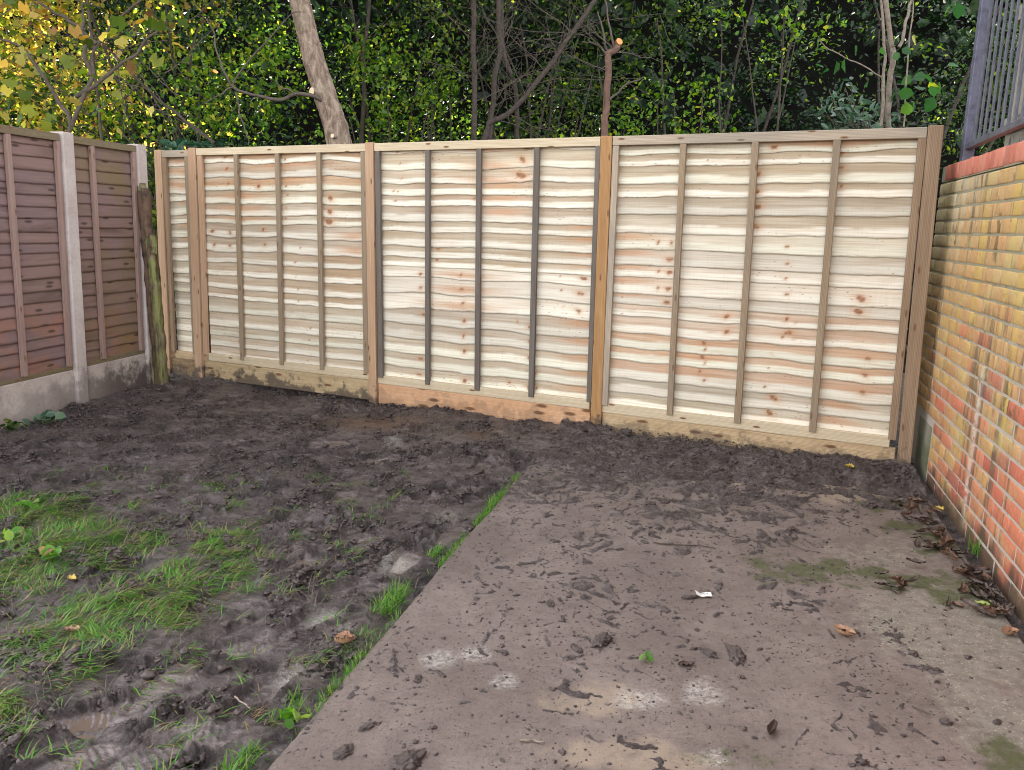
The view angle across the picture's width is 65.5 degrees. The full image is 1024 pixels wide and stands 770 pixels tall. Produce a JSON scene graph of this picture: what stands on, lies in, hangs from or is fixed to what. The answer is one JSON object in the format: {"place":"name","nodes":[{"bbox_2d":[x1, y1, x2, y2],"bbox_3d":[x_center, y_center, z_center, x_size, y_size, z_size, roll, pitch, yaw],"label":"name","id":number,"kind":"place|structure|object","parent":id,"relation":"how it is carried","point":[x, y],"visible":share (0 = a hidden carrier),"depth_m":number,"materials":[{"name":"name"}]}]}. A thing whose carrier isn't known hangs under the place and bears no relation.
{"place":"outdoors","nodes":[
{"label":"outdoors","id":0,"kind":"place"},
{"bbox_2d":[0,0,1022,372],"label":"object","id":1,"kind":"structure","parent":0,"point":[854,70],"depth_m":19.82,"materials":[{"name":"green plant"}]},
{"bbox_2d":[0,42,159,220],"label":"evergreen shrub","id":2,"kind":"object","parent":1,"relation":"on","point":[26,101],"visible":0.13,"depth_m":8.84,"materials":[{"name":"green plant"}]},
{"bbox_2d":[6,0,206,140],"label":"thin tree","id":3,"kind":"object","parent":1,"relation":"on","point":[95,81],"visible":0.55,"depth_m":8.04,"materials":[{"name":"brown plant"}]},
{"bbox_2d":[0,0,278,192],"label":"yellow maple","id":4,"kind":"object","parent":1,"relation":"on","point":[28,8],"visible":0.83,"depth_m":8.08,"materials":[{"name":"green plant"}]},
{"bbox_2d":[81,22,215,144],"bbox_3d":[-3.253,-2.704,7.126,1.371,1.084,0.040,5,12,17],"label":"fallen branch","id":5,"kind":"object","parent":4,"relation":"attached to","point":[202,133],"visible":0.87,"depth_m":7.10,"materials":[{"name":"wood"}]},
{"bbox_2d":[30,0,322,349],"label":"evergreen shrub","id":6,"kind":"object","parent":1,"relation":"on","point":[122,3],"visible":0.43,"depth_m":8.69,"materials":[{"name":"green plant"}]},
{"bbox_2d":[59,11,325,356],"bbox_3d":[-3.425,-2.083,8.583,2.915,3.847,1.521,1,11,0],"label":"hazel bush","id":7,"kind":"object","parent":1,"relation":"on","point":[207,117],"visible":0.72,"depth_m":8.22,"materials":[{"name":"green plant"}]},
{"bbox_2d":[202,0,351,144],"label":"leaning tree","id":8,"kind":"object","parent":1,"relation":"on","point":[322,92],"visible":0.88,"depth_m":7.01,"materials":[{"name":"grey-brown bark"},{"name":"green leaf"}]},
{"bbox_2d":[319,0,412,143],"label":"thin tree","id":9,"kind":"object","parent":1,"relation":"on","point":[363,109],"visible":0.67,"depth_m":8.98,"materials":[{"name":"brown plant"}]},
{"bbox_2d":[271,0,489,142],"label":"evergreen shrub","id":10,"kind":"object","parent":1,"relation":"on","point":[412,24],"visible":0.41,"depth_m":9.29,"materials":[{"name":"green plant"}]},
{"bbox_2d":[330,25,453,143],"bbox_3d":[-1.343,-2.089,9.028,1.388,3.773,1.103,1,11,0],"label":"hazel bush","id":11,"kind":"object","parent":1,"relation":"on","point":[367,69],"visible":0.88,"depth_m":8.75,"materials":[{"name":"green plant"}]},
{"bbox_2d":[370,0,482,141],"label":"hazel bush","id":12,"kind":"object","parent":1,"relation":"on","point":[445,92],"visible":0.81,"depth_m":9.09,"materials":[{"name":"green plant"}]},
{"bbox_2d":[410,0,573,139],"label":"thin tree","id":13,"kind":"object","parent":1,"relation":"on","point":[494,89],"visible":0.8,"depth_m":8.29,"materials":[{"name":"brown plant"}]},
{"bbox_2d":[413,0,575,139],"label":"thin tree","id":14,"kind":"object","parent":1,"relation":"on","point":[474,81],"visible":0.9,"depth_m":8.09,"materials":[{"name":"brown plant"}]},
{"bbox_2d":[0,0,1021,329],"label":"woodland foliage","id":15,"kind":"object","parent":1,"relation":"on","point":[570,84],"visible":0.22,"depth_m":12.78,"materials":[{"name":"green plant"}]},
{"bbox_2d":[4,0,1018,174],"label":"distant trees","id":16,"kind":"object","parent":1,"relation":"on","point":[320,12],"visible":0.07,"depth_m":18.81,"materials":[{"name":"green plant"}]},
{"bbox_2d":[460,0,593,138],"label":"thin tree","id":17,"kind":"object","parent":1,"relation":"on","point":[516,99],"visible":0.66,"depth_m":8.57,"materials":[{"name":"brown plant"}]},
{"bbox_2d":[431,0,637,139],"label":"evergreen shrub","id":18,"kind":"object","parent":1,"relation":"on","point":[518,19],"visible":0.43,"depth_m":9.87,"materials":[{"name":"green plant"}]},
{"bbox_2d":[460,42,616,138],"bbox_3d":[0.303,-1.987,9.069,1.487,3.629,1.183,-6,13,-33],"label":"hazel bush","id":19,"kind":"object","parent":1,"relation":"on","point":[528,80],"visible":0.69,"depth_m":8.79,"materials":[{"name":"green plant"}]},
{"bbox_2d":[474,0,682,139],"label":"thin tree","id":20,"kind":"object","parent":1,"relation":"on","point":[522,99],"visible":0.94,"depth_m":7.72,"materials":[{"name":"brown plant"}]},
{"bbox_2d":[563,0,664,135],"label":"pruned tree","id":21,"kind":"object","parent":1,"relation":"on","point":[614,49],"visible":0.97,"depth_m":6.58,"materials":[{"name":"brown plant"}]},
{"bbox_2d":[608,67,750,135],"bbox_3d":[1.667,-1.654,8.375,1.544,3.304,1.086,1,11,0],"label":"hazel bush","id":22,"kind":"object","parent":1,"relation":"on","point":[673,122],"visible":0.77,"depth_m":8.11,"materials":[{"name":"green plant"}]},
{"bbox_2d":[595,0,867,135],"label":"evergreen shrub","id":23,"kind":"object","parent":1,"relation":"on","point":[725,109],"visible":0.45,"depth_m":9.11,"materials":[{"name":"green plant"}]},
{"bbox_2d":[703,0,847,132],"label":"hazel bush","id":24,"kind":"object","parent":1,"relation":"on","point":[779,27],"visible":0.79,"depth_m":8.09,"materials":[{"name":"green plant"}]},
{"bbox_2d":[813,77,899,129],"bbox_3d":[2.535,-1.298,5.946,0.723,1.925,0.534,-8,15,-40],"label":"laurel bush","id":25,"kind":"object","parent":1,"relation":"on","point":[857,119],"visible":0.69,"depth_m":5.84,"materials":[{"name":"green plant"}]},
{"bbox_2d":[816,0,964,127],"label":"hazel sapling","id":26,"kind":"object","parent":1,"relation":"on","point":[905,92],"visible":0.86,"depth_m":5.62,"materials":[{"name":"brown plant"}]},
{"bbox_2d":[786,0,1019,361],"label":"evergreen shrub","id":27,"kind":"object","parent":1,"relation":"on","point":[951,109],"visible":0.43,"depth_m":8.10,"materials":[{"name":"green plant"}]},
{"bbox_2d":[0,357,1023,769],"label":"mud ground","id":28,"kind":"structure","parent":0,"point":[114,747],"depth_m":3.88,"materials":[{"name":"soil"}]},
{"bbox_2d":[0,418,26,431],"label":"weed","id":29,"kind":"object","parent":28,"relation":"on","point":[10,426],"visible":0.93,"depth_m":5.41,"materials":[{"name":"green plant"}]},
{"bbox_2d":[0,526,30,542],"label":"weed","id":30,"kind":"object","parent":28,"relation":"on","point":[8,534],"visible":0.81,"depth_m":3.55,"materials":[{"name":"green plant"}]},
{"bbox_2d":[13,498,38,510],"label":"weed","id":31,"kind":"object","parent":28,"relation":"on","point":[25,504],"visible":0.9,"depth_m":3.90,"materials":[{"name":"green plant"}]},
{"bbox_2d":[22,410,65,424],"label":"weed","id":32,"kind":"object","parent":28,"relation":"on","point":[46,415],"visible":0.99,"depth_m":5.63,"materials":[{"name":"green plant"}]},
{"bbox_2d":[0,124,152,430],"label":"brown fence","id":33,"kind":"object","parent":28,"relation":"on","point":[74,325],"visible":1,"depth_m":5.99,"materials":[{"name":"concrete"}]},
{"bbox_2d":[65,708,145,739],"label":"puddle","id":34,"kind":"object","parent":28,"relation":"on","point":[82,724],"visible":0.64,"depth_m":2.31,"materials":[{"name":"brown liquid"}]},
{"bbox_2d":[137,183,168,384],"bbox_3d":[-3.083,-0.786,6.845,0.193,1.846,0.108,7,13,28],"label":"rotten post","id":35,"kind":"object","parent":28,"relation":"on","point":[152,281],"visible":0.88,"depth_m":6.79,"materials":[{"name":"green wood"}]},
{"bbox_2d":[146,149,176,328],"bbox_3d":[-3.489,-1.254,7.773,0.506,2.047,1.189,-4,12,-25],"label":"bramble","id":36,"kind":"object","parent":28,"relation":"on","point":[152,186],"visible":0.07,"depth_m":7.51,"materials":[{"name":"green plant"}]},
{"bbox_2d":[0,464,411,769],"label":"grass","id":37,"kind":"structure","parent":28,"relation":"on","point":[89,603],"depth_m":3.13,"materials":[{"name":"plant"}]},
{"bbox_2d":[38,545,61,562],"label":"weed","id":38,"kind":"object","parent":37,"relation":"on","point":[47,552],"visible":0.94,"depth_m":3.33,"materials":[{"name":"green plant"}]},
{"bbox_2d":[64,625,79,630],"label":"fallen leaf","id":39,"kind":"object","parent":37,"relation":"on","point":[71,628],"visible":0.99,"depth_m":2.77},
{"bbox_2d":[334,630,354,643],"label":"fallen leaf","id":40,"kind":"object","parent":37,"relation":"on","point":[344,637],"visible":1,"depth_m":2.68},
{"bbox_2d":[210,738,273,769],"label":"grass tuft","id":41,"kind":"object","parent":28,"relation":"on","point":[240,754],"visible":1,"depth_m":2.13,"materials":[{"name":"plant"}]},
{"bbox_2d":[0,401,551,739],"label":"mud straw","id":42,"kind":"object","parent":28,"relation":"on","point":[186,627],"visible":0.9,"depth_m":3.64,"materials":[{"name":"plant"}]},
{"bbox_2d":[264,677,315,721],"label":"grass tuft","id":43,"kind":"object","parent":28,"relation":"on","point":[293,700],"visible":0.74,"depth_m":2.39,"materials":[{"name":"plant"}]},
{"bbox_2d":[279,707,310,728],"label":"weed","id":44,"kind":"object","parent":28,"relation":"on","point":[293,714],"visible":0.92,"depth_m":2.30,"materials":[{"name":"green plant"}]},
{"bbox_2d":[283,560,327,570],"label":"puddle","id":45,"kind":"object","parent":28,"relation":"on","point":[306,562],"visible":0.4,"depth_m":3.43,"materials":[{"name":"liquid"}]},
{"bbox_2d":[329,621,378,658],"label":"grass tuft","id":46,"kind":"object","parent":28,"relation":"on","point":[361,632],"visible":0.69,"depth_m":2.78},
{"bbox_2d":[246,472,519,769],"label":"joint grass","id":47,"kind":"structure","parent":28,"relation":"on","point":[501,494],"depth_m":2.81,"materials":[{"name":"plant"}]},
{"bbox_2d":[361,574,415,616],"bbox_3d":[-0.457,0.797,3.068,0.178,0.080,0.310,4,11,12],"label":"grass tuft","id":48,"kind":"object","parent":28,"relation":"on","point":[398,595],"visible":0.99,"depth_m":3.06,"materials":[{"name":"plant"}]},
{"bbox_2d":[427,541,445,558],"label":"grass tuft","id":49,"kind":"object","parent":28,"relation":"on","point":[436,551],"visible":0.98,"depth_m":3.52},
{"bbox_2d":[154,125,943,463],"bbox_3d":[-0.383,-0.676,5.925,6.215,2.204,0.090,6,12,25],"label":"timber fence","id":50,"kind":"object","parent":28,"relation":"on","point":[742,289],"visible":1,"depth_m":5.49,"materials":[{"name":"wood"}]},
{"bbox_2d":[160,138,224,149],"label":"ivy sprig","id":51,"kind":"object","parent":50,"relation":"on","point":[178,143],"visible":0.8,"depth_m":7.02,"materials":[{"name":"green plant"}]},
{"bbox_2d":[620,427,632,436],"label":"mud clod","id":52,"kind":"object","parent":28,"relation":"on","point":[626,431],"visible":0.99,"depth_m":5.36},
{"bbox_2d":[268,457,1023,769],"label":"concrete slab","id":53,"kind":"structure","parent":28,"relation":"on","point":[927,594],"depth_m":2.66,"materials":[{"name":"concrete"}]},
{"bbox_2d":[333,743,353,760],"bbox_3d":[-0.454,0.989,2.145,0.054,0.020,0.072,1,11,0],"label":"mud clod","id":54,"kind":"object","parent":53,"relation":"on","point":[343,751],"visible":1,"depth_m":2.14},
{"bbox_2d":[358,721,375,731],"bbox_3d":[-0.409,0.968,2.258,0.031,0.015,0.064,10,14,36],"label":"mud clod","id":55,"kind":"object","parent":53,"relation":"on","point":[367,725],"visible":1,"depth_m":2.25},
{"bbox_2d":[388,748,426,769],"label":"mud clod","id":56,"kind":"object","parent":53,"relation":"on","point":[412,759],"visible":1,"depth_m":2.10,"materials":[{"name":"soil"}]},
{"bbox_2d":[413,674,422,682],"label":"mud clod","id":57,"kind":"object","parent":53,"relation":"on","point":[417,678],"visible":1,"depth_m":2.49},
{"bbox_2d":[500,649,508,655],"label":"mud clod","id":58,"kind":"object","parent":53,"relation":"on","point":[504,652],"visible":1,"depth_m":2.66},
{"bbox_2d":[519,739,544,742],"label":"twig","id":59,"kind":"object","parent":53,"relation":"on","point":[527,740],"visible":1,"depth_m":2.21,"materials":[{"name":"wood"}]},
{"bbox_2d":[546,598,554,606],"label":"mud clod","id":60,"kind":"object","parent":53,"relation":"on","point":[550,602],"visible":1,"depth_m":3.02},
{"bbox_2d":[570,643,582,653],"bbox_3d":[0.222,0.895,2.699,0.030,0.014,0.075,-4,13,-27],"label":"mud clod","id":61,"kind":"object","parent":53,"relation":"on","point":[575,647],"visible":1,"depth_m":2.69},
{"bbox_2d":[592,632,612,646],"bbox_3d":[0.309,0.883,2.748,0.057,0.040,0.107,9,14,35],"label":"mud clod","id":62,"kind":"object","parent":53,"relation":"on","point":[603,639],"visible":1,"depth_m":2.74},
{"bbox_2d":[639,650,653,662],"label":"green sprig","id":63,"kind":"object","parent":53,"relation":"on","point":[649,656],"visible":1,"depth_m":2.63,"materials":[{"name":"green plant"}]},
{"bbox_2d":[277,420,1023,769],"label":"mud crumbs","id":64,"kind":"object","parent":53,"relation":"on","point":[793,472],"visible":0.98,"depth_m":3.72,"materials":[{"name":"soil"}]},
{"bbox_2d":[653,542,715,548],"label":"twig","id":65,"kind":"object","parent":53,"relation":"on","point":[681,544],"visible":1,"depth_m":3.60,"materials":[{"name":"wood"}]},
{"bbox_2d":[678,660,694,665],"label":"fallen leaf","id":66,"kind":"object","parent":53,"relation":"on","point":[685,663],"visible":1,"depth_m":2.62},
{"bbox_2d":[681,595,697,599],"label":"mud clod","id":67,"kind":"object","parent":53,"relation":"on","point":[687,597],"visible":1,"depth_m":3.09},
{"bbox_2d":[695,590,711,596],"bbox_3d":[0.747,0.815,3.107,0.062,0.010,0.030,4,17,-1],"label":"paper label","id":68,"kind":"object","parent":53,"relation":"on","point":[702,594],"visible":1,"depth_m":3.11,"materials":[{"name":"white paper"}]},
{"bbox_2d":[699,646,718,658],"bbox_3d":[0.666,0.904,2.695,0.043,0.019,0.088,-7,14,-35],"label":"mud clod","id":69,"kind":"object","parent":53,"relation":"on","point":[709,652],"visible":1,"depth_m":2.68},
{"bbox_2d":[724,643,746,665],"bbox_3d":[0.757,0.906,2.686,0.067,0.028,0.147,1,11,0],"label":"mud clod","id":70,"kind":"object","parent":53,"relation":"on","point":[737,655],"visible":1,"depth_m":2.67,"materials":[{"name":"soil"}]},
{"bbox_2d":[767,719,777,734],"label":"fallen leaf","id":71,"kind":"object","parent":53,"relation":"on","point":[772,725],"visible":1,"depth_m":2.28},
{"bbox_2d":[834,624,855,635],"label":"fallen leaf","id":72,"kind":"object","parent":53,"relation":"on","point":[844,630],"visible":1,"depth_m":2.83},
{"bbox_2d":[860,501,876,508],"bbox_3d":[1.880,0.632,4.190,0.086,0.039,0.102,10,14,37],"label":"mud clod","id":73,"kind":"object","parent":53,"relation":"on","point":[870,505],"visible":1,"depth_m":4.17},
{"bbox_2d":[890,497,904,501],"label":"fallen leaf","id":74,"kind":"object","parent":53,"relation":"on","point":[898,499],"visible":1,"depth_m":4.27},
{"bbox_2d":[904,504,917,509],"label":"fallen leaf","id":75,"kind":"object","parent":53,"relation":"on","point":[912,506],"visible":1,"depth_m":4.09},
{"bbox_2d":[904,575,919,581],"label":"fallen leaf","id":76,"kind":"object","parent":53,"relation":"on","point":[911,579],"visible":1,"depth_m":3.25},
{"bbox_2d":[909,650,918,656],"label":"mud clod","id":77,"kind":"object","parent":53,"relation":"on","point":[913,653],"visible":1,"depth_m":2.71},
{"bbox_2d":[908,497,923,502],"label":"fallen leaf","id":78,"kind":"object","parent":53,"relation":"on","point":[917,500],"visible":0.95,"depth_m":4.19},
{"bbox_2d":[906,557,925,563],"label":"fallen leaf","id":79,"kind":"object","parent":53,"relation":"on","point":[915,560],"visible":1,"depth_m":3.43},
{"bbox_2d":[913,539,920,546],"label":"fallen leaf","id":80,"kind":"object","parent":53,"relation":"on","point":[917,542],"visible":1,"depth_m":3.68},
{"bbox_2d":[917,503,922,512],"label":"fallen leaf","id":81,"kind":"object","parent":53,"relation":"on","point":[919,508],"visible":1,"depth_m":4.10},
{"bbox_2d":[928,505,941,511],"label":"fallen leaf","id":82,"kind":"object","parent":53,"relation":"on","point":[932,508],"visible":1,"depth_m":4.06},
{"bbox_2d":[927,540,945,547],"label":"fallen leaf","id":83,"kind":"object","parent":53,"relation":"on","point":[939,543],"visible":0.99,"depth_m":3.63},
{"bbox_2d":[931,530,942,535],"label":"fallen leaf","id":84,"kind":"object","parent":53,"relation":"on","point":[938,533],"visible":1,"depth_m":3.76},
{"bbox_2d":[942,535,948,543],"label":"fallen leaf","id":85,"kind":"object","parent":53,"relation":"on","point":[946,538],"visible":0.91,"depth_m":3.67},
{"bbox_2d":[939,717,953,725],"bbox_3d":[1.274,0.988,2.336,0.042,0.021,0.031,5,12,17],"label":"mud clod","id":86,"kind":"object","parent":53,"relation":"on","point":[946,721],"visible":1,"depth_m":2.33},
{"bbox_2d":[940,535,955,543],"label":"fallen leaf","id":87,"kind":"object","parent":53,"relation":"on","point":[952,540],"visible":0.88,"depth_m":3.67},
{"bbox_2d":[948,548,957,560],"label":"fallen leaf","id":88,"kind":"object","parent":53,"relation":"on","point":[952,555],"visible":1,"depth_m":3.48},
{"bbox_2d":[952,601,963,606],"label":"fallen leaf","id":89,"kind":"object","parent":53,"relation":"on","point":[958,603],"visible":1,"depth_m":3.09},
{"bbox_2d":[956,567,967,571],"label":"fallen leaf","id":90,"kind":"object","parent":53,"relation":"on","point":[961,569],"visible":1,"depth_m":3.34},
{"bbox_2d":[961,582,968,592],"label":"fallen leaf","id":91,"kind":"object","parent":53,"relation":"on","point":[964,587],"visible":1,"depth_m":3.18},
{"bbox_2d":[960,597,980,607],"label":"fallen leaf","id":92,"kind":"object","parent":53,"relation":"on","point":[969,602],"visible":1,"depth_m":3.06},
{"bbox_2d":[969,586,981,598],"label":"fallen leaf","id":93,"kind":"object","parent":53,"relation":"on","point":[976,593],"visible":0.99,"depth_m":3.17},
{"bbox_2d":[968,575,988,585],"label":"fallen leaf","id":94,"kind":"object","parent":53,"relation":"on","point":[974,580],"visible":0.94,"depth_m":3.25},
{"bbox_2d":[969,564,991,573],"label":"fallen leaf","id":95,"kind":"object","parent":53,"relation":"on","point":[979,569],"visible":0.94,"depth_m":3.35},
{"bbox_2d":[978,589,987,598],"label":"fallen leaf","id":96,"kind":"object","parent":53,"relation":"on","point":[982,593],"visible":1,"depth_m":3.14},
{"bbox_2d":[972,606,996,616],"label":"fallen leaf","id":97,"kind":"object","parent":53,"relation":"on","point":[983,611],"visible":1,"depth_m":3.01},
{"bbox_2d":[974,600,995,605],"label":"fallen leaf","id":98,"kind":"object","parent":53,"relation":"on","point":[982,602],"visible":0.66,"depth_m":3.10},
{"bbox_2d":[982,572,990,580],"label":"fallen leaf","id":99,"kind":"object","parent":53,"relation":"on","point":[986,577],"visible":1,"depth_m":3.27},
{"bbox_2d":[984,583,994,596],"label":"fallen leaf","id":100,"kind":"object","parent":53,"relation":"on","point":[987,586],"visible":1,"depth_m":3.17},
{"bbox_2d":[983,605,1009,614],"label":"fallen leaf","id":101,"kind":"object","parent":53,"relation":"on","point":[990,609],"visible":0.98,"depth_m":3.00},
{"bbox_2d":[992,718,1001,724],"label":"mud clod","id":102,"kind":"object","parent":53,"relation":"on","point":[997,721],"visible":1,"depth_m":2.34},
{"bbox_2d":[991,588,1004,597],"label":"fallen leaf","id":103,"kind":"object","parent":53,"relation":"on","point":[997,593],"visible":1,"depth_m":3.14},
{"bbox_2d":[989,601,1015,609],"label":"fallen leaf","id":104,"kind":"object","parent":53,"relation":"on","point":[1002,605],"visible":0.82,"depth_m":3.04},
{"bbox_2d":[1004,604,1011,615],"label":"fallen leaf","id":105,"kind":"object","parent":53,"relation":"on","point":[1009,613],"visible":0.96,"depth_m":3.00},
{"bbox_2d":[1001,625,1019,634],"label":"fallen leaf","id":106,"kind":"object","parent":53,"relation":"on","point":[1008,630],"visible":1,"depth_m":2.86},
{"bbox_2d":[645,501,656,505],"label":"mud clod","id":107,"kind":"object","parent":28,"relation":"on","point":[650,503],"visible":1,"depth_m":4.12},
{"bbox_2d":[961,526,981,558],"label":"grass tuft","id":108,"kind":"object","parent":28,"relation":"on","point":[974,548],"visible":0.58,"depth_m":3.58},
{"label":"raised bank","id":109,"kind":"structure","parent":0,"visible":0},
{"bbox_2d":[912,140,1023,624],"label":"brick wall","id":110,"kind":"structure","parent":109,"relation":"on","point":[968,449],"depth_m":3.78,"materials":[{"name":"brick"}]},
{"bbox_2d":[959,0,1023,161],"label":"metal railing","id":111,"kind":"object","parent":110,"relation":"on","point":[970,143],"visible":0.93,"depth_m":4.18,"materials":[{"name":"grey metal"}]},
{"bbox_2d":[1004,4,1023,145],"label":"grey fence","id":112,"kind":"object","parent":109,"relation":"on","point":[1013,137],"visible":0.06,"depth_m":4.71,"materials":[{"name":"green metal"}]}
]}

